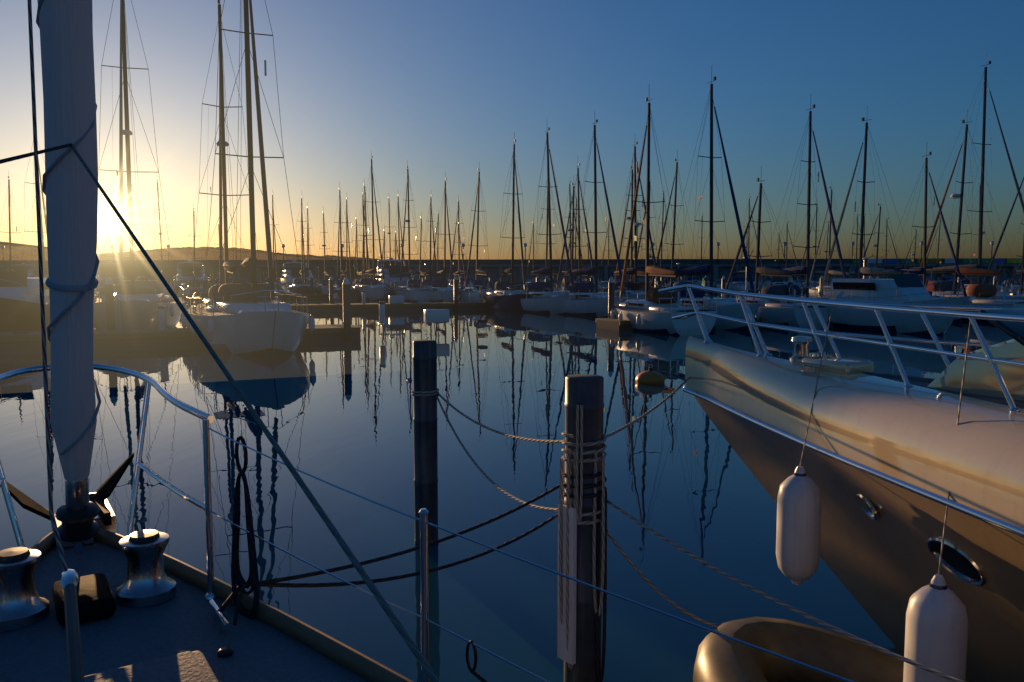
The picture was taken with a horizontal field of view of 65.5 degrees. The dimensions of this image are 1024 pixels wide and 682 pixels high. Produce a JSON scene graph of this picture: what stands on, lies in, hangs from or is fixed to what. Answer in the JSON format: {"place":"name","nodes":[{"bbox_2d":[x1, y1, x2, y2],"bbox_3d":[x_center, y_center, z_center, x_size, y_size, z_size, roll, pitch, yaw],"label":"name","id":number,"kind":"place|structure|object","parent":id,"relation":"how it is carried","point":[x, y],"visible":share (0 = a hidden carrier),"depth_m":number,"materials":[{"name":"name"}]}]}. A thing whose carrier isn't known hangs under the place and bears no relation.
{"place":"outdoors","nodes":[
{"label":"outdoors","id":0,"kind":"place"},
{"bbox_2d":[97,183,145,251],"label":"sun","id":1,"kind":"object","parent":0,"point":[111,227],"visible":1,"depth_m":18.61,"materials":[{"name":"white"}]},
{"bbox_2d":[0,241,380,259],"bbox_3d":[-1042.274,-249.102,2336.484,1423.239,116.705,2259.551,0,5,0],"label":"distant hills","id":2,"kind":"structure","parent":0,"point":[177,253],"depth_m":2220.32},
{"bbox_2d":[0,290,1012,681],"bbox_3d":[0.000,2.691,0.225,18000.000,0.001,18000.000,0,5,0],"label":"water surface","id":3,"kind":"object","parent":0,"point":[340,414],"depth_m":10.57,"materials":[{"name":"blue liquid"}]},
{"bbox_2d":[0,176,25,270],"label":"sailboat","id":4,"kind":"object","parent":3,"relation":"on","point":[9,201],"visible":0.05,"depth_m":83.58,"materials":[{"name":"blue"}]},
{"bbox_2d":[7,263,38,277],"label":"motor yacht","id":5,"kind":"object","parent":3,"relation":"on","point":[32,275],"visible":0.16,"depth_m":156.28,"materials":[{"name":"white"}]},
{"bbox_2d":[0,271,49,331],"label":"boat hull","id":6,"kind":"object","parent":3,"relation":"on","point":[19,300],"visible":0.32,"depth_m":34.46,"materials":[{"name":"white"}]},
{"bbox_2d":[22,141,46,277],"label":"sailboat","id":7,"kind":"object","parent":3,"relation":"on","point":[36,271],"visible":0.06,"depth_m":58.12,"materials":[{"name":"blue"}]},
{"bbox_2d":[38,209,104,327],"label":"sailboat","id":8,"kind":"object","parent":3,"relation":"on","point":[97,299],"visible":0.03,"depth_m":42.66,"materials":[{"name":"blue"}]},
{"bbox_2d":[96,261,126,293],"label":"motor yacht","id":9,"kind":"object","parent":3,"relation":"on","point":[110,273],"visible":0.3,"depth_m":113.19,"materials":[{"name":"white"}]},
{"bbox_2d":[111,239,129,293],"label":"sailboat","id":10,"kind":"object","parent":3,"relation":"on","point":[115,280],"visible":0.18,"depth_m":105.54,"materials":[{"name":"blue"}]},
{"bbox_2d":[93,0,189,329],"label":"sailboat","id":11,"kind":"object","parent":3,"relation":"on","point":[137,302],"visible":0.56,"depth_m":37.03,"materials":[{"name":"white plastic"}]},
{"bbox_2d":[151,180,175,294],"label":"sailboat","id":12,"kind":"object","parent":3,"relation":"on","point":[164,291],"visible":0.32,"depth_m":108.60,"materials":[{"name":"blue"}]},
{"bbox_2d":[173,260,209,293],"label":"motor yacht","id":13,"kind":"object","parent":3,"relation":"on","point":[181,276],"visible":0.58,"depth_m":107.81,"materials":[{"name":"white"}]},
{"bbox_2d":[181,208,208,294],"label":"sailboat","id":14,"kind":"object","parent":3,"relation":"on","point":[198,287],"visible":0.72,"depth_m":89.99,"materials":[{"name":"blue"}]},
{"bbox_2d":[211,219,224,286],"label":"sailboat","id":15,"kind":"object","parent":3,"relation":"on","point":[216,281],"visible":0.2,"depth_m":112.39,"materials":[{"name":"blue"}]},
{"bbox_2d":[180,0,277,333],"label":"sailboat","id":16,"kind":"object","parent":3,"relation":"on","point":[228,267],"visible":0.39,"depth_m":35.16,"materials":[{"name":"silver"}]},
{"bbox_2d":[0,277,487,349],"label":"pontoon","id":17,"kind":"object","parent":3,"relation":"on","point":[162,334],"visible":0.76,"depth_m":30.97,"materials":[{"name":"brown wood"}]},
{"bbox_2d":[185,0,314,357],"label":"sailboat","id":18,"kind":"object","parent":3,"relation":"on","point":[244,326],"visible":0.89,"depth_m":27.42,"materials":[{"name":"white plastic"}]},
{"bbox_2d":[263,193,282,293],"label":"sailboat","id":19,"kind":"object","parent":3,"relation":"on","point":[276,279],"visible":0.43,"depth_m":113.25,"materials":[{"name":"silver"}]},
{"bbox_2d":[277,257,315,293],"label":"motor yacht","id":20,"kind":"object","parent":3,"relation":"on","point":[285,276],"visible":0.55,"depth_m":104.03,"materials":[{"name":"white"}]},
{"bbox_2d":[286,195,315,293],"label":"sailboat","id":21,"kind":"object","parent":3,"relation":"on","point":[296,289],"visible":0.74,"depth_m":94.45,"materials":[{"name":"white"}]},
{"bbox_2d":[304,205,321,293],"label":"sailboat","id":22,"kind":"object","parent":3,"relation":"on","point":[308,264],"visible":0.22,"depth_m":116.64,"materials":[{"name":"silver"}]},
{"bbox_2d":[315,211,334,293],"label":"sailboat","id":23,"kind":"object","parent":3,"relation":"on","point":[322,287],"visible":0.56,"depth_m":99.32,"materials":[{"name":"white"}]},
{"bbox_2d":[328,182,360,300],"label":"sailboat","id":24,"kind":"object","parent":3,"relation":"on","point":[354,292],"visible":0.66,"depth_m":85.18,"materials":[{"name":"white"}]},
{"bbox_2d":[335,197,358,286],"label":"sailboat","id":25,"kind":"object","parent":3,"relation":"on","point":[347,244],"visible":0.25,"depth_m":96.73,"materials":[{"name":"silver"}]},
{"bbox_2d":[349,218,366,284],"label":"sailboat","id":26,"kind":"object","parent":3,"relation":"on","point":[358,272],"visible":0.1,"depth_m":119.40,"materials":[{"name":"silver"}]},
{"bbox_2d":[353,192,372,285],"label":"sailboat","id":27,"kind":"object","parent":3,"relation":"on","point":[360,273],"visible":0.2,"depth_m":96.77,"materials":[{"name":"silver"}]},
{"bbox_2d":[356,180,383,285],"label":"sailboat","id":28,"kind":"object","parent":3,"relation":"on","point":[365,203],"visible":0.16,"depth_m":92.93,"materials":[{"name":"silver"}]},
{"bbox_2d":[352,150,391,300],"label":"sailboat","id":29,"kind":"object","parent":3,"relation":"on","point":[373,289],"visible":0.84,"depth_m":83.21,"materials":[{"name":"white"}]},
{"bbox_2d":[377,225,391,268],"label":"sailboat","id":30,"kind":"object","parent":3,"relation":"on","point":[384,243],"visible":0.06,"depth_m":104.78,"materials":[{"name":"blue"}]},
{"bbox_2d":[383,197,397,264],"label":"sailboat","id":31,"kind":"object","parent":3,"relation":"on","point":[389,233],"visible":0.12,"depth_m":121.06,"materials":[{"name":"blue"}]},
{"bbox_2d":[389,231,400,265],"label":"sailboat","id":32,"kind":"object","parent":3,"relation":"on","point":[397,250],"visible":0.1,"depth_m":104.88,"materials":[{"name":"blue"}]},
{"bbox_2d":[375,257,417,295],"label":"motor yacht","id":33,"kind":"object","parent":3,"relation":"on","point":[391,274],"visible":0.38,"depth_m":88.37,"materials":[{"name":"white"}]},
{"bbox_2d":[390,194,408,265],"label":"sailboat","id":34,"kind":"object","parent":3,"relation":"on","point":[398,240],"visible":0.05,"depth_m":99.02,"materials":[{"name":"blue"}]},
{"bbox_2d":[100,286,716,293],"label":"pontoon","id":35,"kind":"object","parent":3,"relation":"on","point":[520,288],"depth_m":134.93,"materials":[{"name":"brown wood"}]},
{"bbox_2d":[394,160,439,302],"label":"sailboat","id":36,"kind":"object","parent":3,"relation":"on","point":[413,290],"visible":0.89,"depth_m":79.22,"materials":[{"name":"white"}]},
{"bbox_2d":[411,212,427,279],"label":"sailboat","id":37,"kind":"object","parent":3,"relation":"on","point":[420,238],"visible":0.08,"depth_m":100.44,"materials":[{"name":"blue"}]},
{"bbox_2d":[411,340,438,545],"bbox_3d":[-0.864,1.764,8.027,0.280,3.548,0.280,0,5,0],"label":"mooring pile","id":38,"kind":"object","parent":3,"relation":"on","point":[424,391],"visible":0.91,"depth_m":7.87,"materials":[{"name":"wood"}]},
{"bbox_2d":[0,0,854,681],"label":"sailboat","id":39,"kind":"object","parent":3,"relation":"on","point":[148,608],"visible":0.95,"depth_m":3.09,"materials":[{"name":"white plastic"}]},
{"bbox_2d":[0,0,964,681],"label":"sailboat lines","id":40,"kind":"object","parent":39,"relation":"attached to","point":[70,582],"visible":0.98,"depth_m":2.56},
{"bbox_2d":[420,195,440,287],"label":"sailboat","id":41,"kind":"object","parent":3,"relation":"on","point":[429,281],"visible":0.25,"depth_m":89.81,"materials":[{"name":"blue"}]},
{"bbox_2d":[429,212,451,283],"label":"sailboat","id":42,"kind":"object","parent":3,"relation":"on","point":[438,223],"visible":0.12,"depth_m":123.97,"materials":[{"name":"blue"}]},
{"bbox_2d":[423,172,459,301],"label":"sailboat","id":43,"kind":"object","parent":3,"relation":"on","point":[443,292],"visible":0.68,"depth_m":75.93,"materials":[{"name":"white"}]},
{"bbox_2d":[34,275,869,299],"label":"pontoon","id":44,"kind":"object","parent":3,"relation":"on","point":[289,296],"visible":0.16,"depth_m":88.97,"materials":[{"name":"brown wood"}]},
{"bbox_2d":[448,222,468,290],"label":"sailboat","id":45,"kind":"object","parent":3,"relation":"on","point":[457,272],"visible":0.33,"depth_m":100.65,"materials":[{"name":"blue"}]},
{"bbox_2d":[448,195,473,288],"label":"sailboat","id":46,"kind":"object","parent":3,"relation":"on","point":[462,272],"visible":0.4,"depth_m":103.02,"materials":[{"name":"blue"}]},
{"bbox_2d":[460,169,494,301],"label":"sailboat","id":47,"kind":"object","parent":3,"relation":"on","point":[477,289],"visible":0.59,"depth_m":73.24,"materials":[{"name":"white"}]},
{"bbox_2d":[480,132,529,311],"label":"sailboat","id":48,"kind":"object","parent":3,"relation":"on","point":[501,298],"visible":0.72,"depth_m":59.51,"materials":[{"name":"white"}]},
{"bbox_2d":[0,241,1023,287],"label":"breakwater wall","id":49,"kind":"structure","parent":3,"relation":"on","point":[720,271],"depth_m":158.12,"materials":[{"name":"stone"}]},
{"bbox_2d":[525,222,548,290],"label":"sailboat","id":50,"kind":"object","parent":3,"relation":"on","point":[540,279],"visible":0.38,"depth_m":130.02,"materials":[{"name":"blue"}]},
{"bbox_2d":[506,127,577,314],"bbox_3d":[2.398,-8.401,56.234,3.251,14.029,8.726,-4,6,-23],"label":"sailboat","id":51,"kind":"object","parent":3,"relation":"on","point":[541,299],"visible":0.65,"depth_m":55.39,"materials":[{"name":"white plastic"}]},
{"bbox_2d":[530,184,566,290],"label":"sailboat","id":52,"kind":"object","parent":3,"relation":"on","point":[556,272],"visible":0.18,"depth_m":83.28,"materials":[{"name":"white"}]},
{"bbox_2d":[553,181,587,281],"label":"sailboat","id":53,"kind":"object","parent":3,"relation":"on","point":[570,196],"visible":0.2,"depth_m":107.59,"materials":[{"name":"blue"}]},
{"bbox_2d":[554,163,600,291],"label":"sailboat","id":54,"kind":"object","parent":3,"relation":"on","point":[586,231],"visible":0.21,"depth_m":62.63,"materials":[{"name":"white"}]},
{"bbox_2d":[553,183,607,291],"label":"sailboat","id":55,"kind":"object","parent":3,"relation":"on","point":[572,254],"visible":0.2,"depth_m":66.05,"materials":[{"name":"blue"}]},
{"bbox_2d":[557,374,606,681],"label":"mooring pile","id":56,"kind":"object","parent":3,"relation":"on","point":[582,539],"visible":0.98,"depth_m":4.99,"materials":[{"name":"wood"}]},
{"bbox_2d":[564,193,600,289],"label":"sailboat","id":57,"kind":"object","parent":3,"relation":"on","point":[582,278],"visible":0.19,"depth_m":132.71,"materials":[{"name":"blue"}]},
{"bbox_2d":[545,119,628,316],"bbox_3d":[5.083,-8.077,53.064,3.225,13.905,9.330,-3,6,-25],"label":"sailboat","id":58,"kind":"object","parent":3,"relation":"on","point":[588,301],"visible":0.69,"depth_m":52.01,"materials":[{"name":"white plastic"}]},
{"bbox_2d":[191,276,996,311],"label":"pontoon","id":59,"kind":"object","parent":3,"relation":"on","point":[396,303],"visible":0.21,"depth_m":60.36,"materials":[{"name":"brown wood"}]},
{"bbox_2d":[598,219,628,290],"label":"sailboat","id":60,"kind":"object","parent":3,"relation":"on","point":[603,283],"visible":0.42,"depth_m":135.25,"materials":[{"name":"white"}]},
{"bbox_2d":[594,142,661,299],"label":"sailboat","id":61,"kind":"object","parent":3,"relation":"on","point":[632,294],"visible":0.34,"depth_m":59.65,"materials":[{"name":"white"}]},
{"bbox_2d":[614,166,657,289],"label":"sailboat","id":62,"kind":"object","parent":3,"relation":"on","point":[640,285],"visible":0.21,"depth_m":62.31,"materials":[{"name":"white"}]},
{"bbox_2d":[627,219,654,281],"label":"sailboat","id":63,"kind":"object","parent":3,"relation":"on","point":[640,279],"visible":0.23,"depth_m":136.79,"materials":[{"name":"blue"}]},
{"bbox_2d":[635,364,664,384],"bbox_3d":[3.456,0.880,19.898,0.750,0.622,0.731,0,5,0],"label":"mooring buoy","id":64,"kind":"object","parent":3,"relation":"on","point":[649,377],"visible":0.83,"depth_m":19.65,"materials":[{"name":"yellow"}]},
{"bbox_2d":[633,186,680,286],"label":"sailboat","id":65,"kind":"object","parent":3,"relation":"on","point":[664,283],"visible":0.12,"depth_m":76.75,"materials":[{"name":"white"}]},
{"bbox_2d":[611,97,717,335],"bbox_3d":[6.810,-6.141,38.454,3.346,12.434,7.500,-2,5,-19],"label":"sailboat","id":66,"kind":"object","parent":3,"relation":"on","point":[654,311],"visible":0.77,"depth_m":37.44,"materials":[{"name":"white plastic"}]},
{"bbox_2d":[650,191,684,286],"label":"sailboat","id":67,"kind":"object","parent":3,"relation":"on","point":[665,280],"visible":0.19,"depth_m":114.31,"materials":[{"name":"white"}]},
{"bbox_2d":[652,150,718,297],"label":"sailboat","id":68,"kind":"object","parent":3,"relation":"on","point":[673,240],"visible":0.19,"depth_m":62.59,"materials":[{"name":"white"}]},
{"bbox_2d":[637,77,758,330],"bbox_3d":[9.860,-6.974,40.865,3.610,13.732,8.497,-3,5,-24],"label":"sailboat","id":69,"kind":"object","parent":3,"relation":"on","point":[730,307],"visible":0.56,"depth_m":39.90,"materials":[{"name":"white plastic"}]},
{"bbox_2d":[681,214,715,287],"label":"sailboat","id":70,"kind":"object","parent":3,"relation":"on","point":[696,278],"visible":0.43,"depth_m":140.71,"materials":[{"name":"white"}]},
{"bbox_2d":[716,192,766,289],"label":"sailboat","id":71,"kind":"object","parent":3,"relation":"on","point":[736,283],"visible":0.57,"depth_m":118.95,"materials":[{"name":"white"}]},
{"bbox_2d":[737,223,767,282],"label":"sailboat","id":72,"kind":"object","parent":3,"relation":"on","point":[753,279],"visible":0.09,"depth_m":145.82,"materials":[{"name":"blue"}]},
{"bbox_2d":[758,232,788,282],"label":"sailboat","id":73,"kind":"object","parent":3,"relation":"on","point":[778,262],"visible":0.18,"depth_m":147.37,"materials":[{"name":"white"}]},
{"bbox_2d":[722,166,828,328],"bbox_3d":[13.559,-4.823,42.725,3.346,9.096,7.500,-2,5,-22],"label":"sailboat","id":74,"kind":"object","parent":3,"relation":"on","point":[784,313],"visible":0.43,"depth_m":41.08,"materials":[{"name":"white"}]},
{"bbox_2d":[758,221,802,288],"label":"sailboat","id":75,"kind":"object","parent":3,"relation":"on","point":[777,281],"visible":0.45,"depth_m":121.78,"materials":[{"name":"white"}]},
{"bbox_2d":[736,104,846,298],"bbox_3d":[15.884,-6.833,43.697,3.028,12.956,7.898,-2,5,-22],"label":"sailboat","id":76,"kind":"object","parent":3,"relation":"on","point":[802,270],"visible":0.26,"depth_m":43.07,"materials":[{"name":"white"}]},
{"bbox_2d":[787,242,817,282],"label":"sailboat","id":77,"kind":"object","parent":3,"relation":"on","point":[795,279],"visible":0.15,"depth_m":150.05,"materials":[{"name":"white"}]},
{"bbox_2d":[596,276,1016,330],"bbox_3d":[33.184,-2.322,50.599,61.457,3.600,3.175,-2,5,-22],"label":"pontoon","id":78,"kind":"object","parent":3,"relation":"on","point":[610,323],"visible":0.13,"depth_m":40.23,"materials":[{"name":"brown wood"}]},
{"bbox_2d":[796,203,831,288],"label":"sailboat","id":79,"kind":"object","parent":3,"relation":"on","point":[814,282],"visible":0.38,"depth_m":125.26,"materials":[{"name":"white"}]},
{"bbox_2d":[693,617,967,681],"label":"dinghy","id":80,"kind":"object","parent":3,"relation":"on","point":[719,658],"visible":0.82,"depth_m":4.87,"materials":[{"name":"beige plastic"}]},
{"bbox_2d":[809,187,855,296],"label":"sailboat","id":81,"kind":"object","parent":3,"relation":"on","point":[812,290],"visible":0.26,"depth_m":85.57,"materials":[{"name":"white"}]},
{"bbox_2d":[818,222,850,281],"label":"sailboat","id":82,"kind":"object","parent":3,"relation":"on","point":[826,251],"visible":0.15,"depth_m":152.90,"materials":[{"name":"grey"}]},
{"bbox_2d":[658,284,1023,681],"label":"motor yacht","id":83,"kind":"object","parent":3,"relation":"on","point":[889,462],"visible":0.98,"depth_m":5.23,"materials":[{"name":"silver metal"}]},
{"bbox_2d":[776,306,970,681],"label":"boat fenders","id":84,"kind":"object","parent":83,"relation":"attached to","point":[936,631],"visible":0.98,"depth_m":4.34,"materials":[{"name":"plastic"}]},
{"bbox_2d":[839,214,868,278],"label":"sailboat","id":85,"kind":"object","parent":3,"relation":"on","point":[852,273],"visible":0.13,"depth_m":127.07,"materials":[{"name":"grey metal"}]},
{"bbox_2d":[850,211,870,257],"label":"sailboat","id":86,"kind":"object","parent":3,"relation":"on","point":[864,233],"visible":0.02,"depth_m":154.54,"materials":[{"name":"grey"}]},
{"bbox_2d":[856,203,893,278],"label":"sailboat","id":87,"kind":"object","parent":3,"relation":"on","point":[877,244],"visible":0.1,"depth_m":88.08,"materials":[{"name":"grey"}]},
{"bbox_2d":[819,118,943,298],"bbox_3d":[19.987,-6.652,43.790,2.947,12.569,8.300,-3,6,-25],"label":"sailboat","id":88,"kind":"object","parent":3,"relation":"on","point":[872,271],"visible":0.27,"depth_m":44.33,"materials":[{"name":"white"}]},
{"bbox_2d":[865,217,899,278],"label":"sailboat","id":89,"kind":"object","parent":3,"relation":"on","point":[886,250],"visible":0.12,"depth_m":129.17,"materials":[{"name":"grey"}]},
{"bbox_2d":[802,274,968,334],"bbox_3d":[18.063,-1.551,38.226,3.238,3.324,8.500,-2,5,-22],"label":"motor cruiser","id":90,"kind":"object","parent":3,"relation":"on","point":[904,288],"visible":0.58,"depth_m":37.05,"materials":[{"name":"white plastic"}]},
{"bbox_2d":[862,152,970,322],"bbox_3d":[23.818,-6.129,47.300,2.920,10.937,8.200,-2,5,-19],"label":"sailboat","id":91,"kind":"object","parent":3,"relation":"on","point":[923,271],"visible":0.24,"depth_m":46.23,"materials":[{"name":"white"}]},
{"bbox_2d":[902,225,942,281],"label":"sailboat","id":92,"kind":"object","parent":3,"relation":"on","point":[917,258],"visible":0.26,"depth_m":133.09,"materials":[{"name":"white"}]},
{"bbox_2d":[920,216,957,281],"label":"sailboat","id":93,"kind":"object","parent":3,"relation":"on","point":[946,278],"visible":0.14,"depth_m":135.07,"materials":[{"name":"white"}]},
{"bbox_2d":[906,52,1023,299],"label":"sailboat","id":94,"kind":"object","parent":3,"relation":"on","point":[948,269],"visible":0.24,"depth_m":49.00,"materials":[{"name":"white"}]},
{"bbox_2d":[920,112,1023,321],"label":"sailboat","id":95,"kind":"object","parent":3,"relation":"on","point":[980,294],"visible":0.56,"depth_m":46.88,"materials":[{"name":"white"}]},
{"bbox_2d":[942,178,1010,291],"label":"sailboat","id":96,"kind":"object","parent":3,"relation":"on","point":[968,284],"visible":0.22,"depth_m":92.00,"materials":[{"name":"white"}]},
{"bbox_2d":[982,177,1023,294],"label":"sailboat","id":97,"kind":"object","parent":3,"relation":"on","point":[993,257],"visible":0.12,"depth_m":51.63,"materials":[{"name":"white"}]},
{"bbox_2d":[995,220,1023,293],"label":"sailboat","id":98,"kind":"object","parent":3,"relation":"on","point":[1019,273],"visible":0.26,"depth_m":55.71,"materials":[{"name":"white"}]},
{"bbox_2d":[1008,257,1023,293],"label":"sailboat","id":99,"kind":"object","parent":3,"relation":"on","point":[1015,290],"visible":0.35,"depth_m":100.03,"materials":[{"name":"white"}]},
{"bbox_2d":[0,0,1023,259],"label":"sky","id":100,"kind":"structure","parent":0,"point":[440,87],"materials":[{"name":"blue"}]}
]}

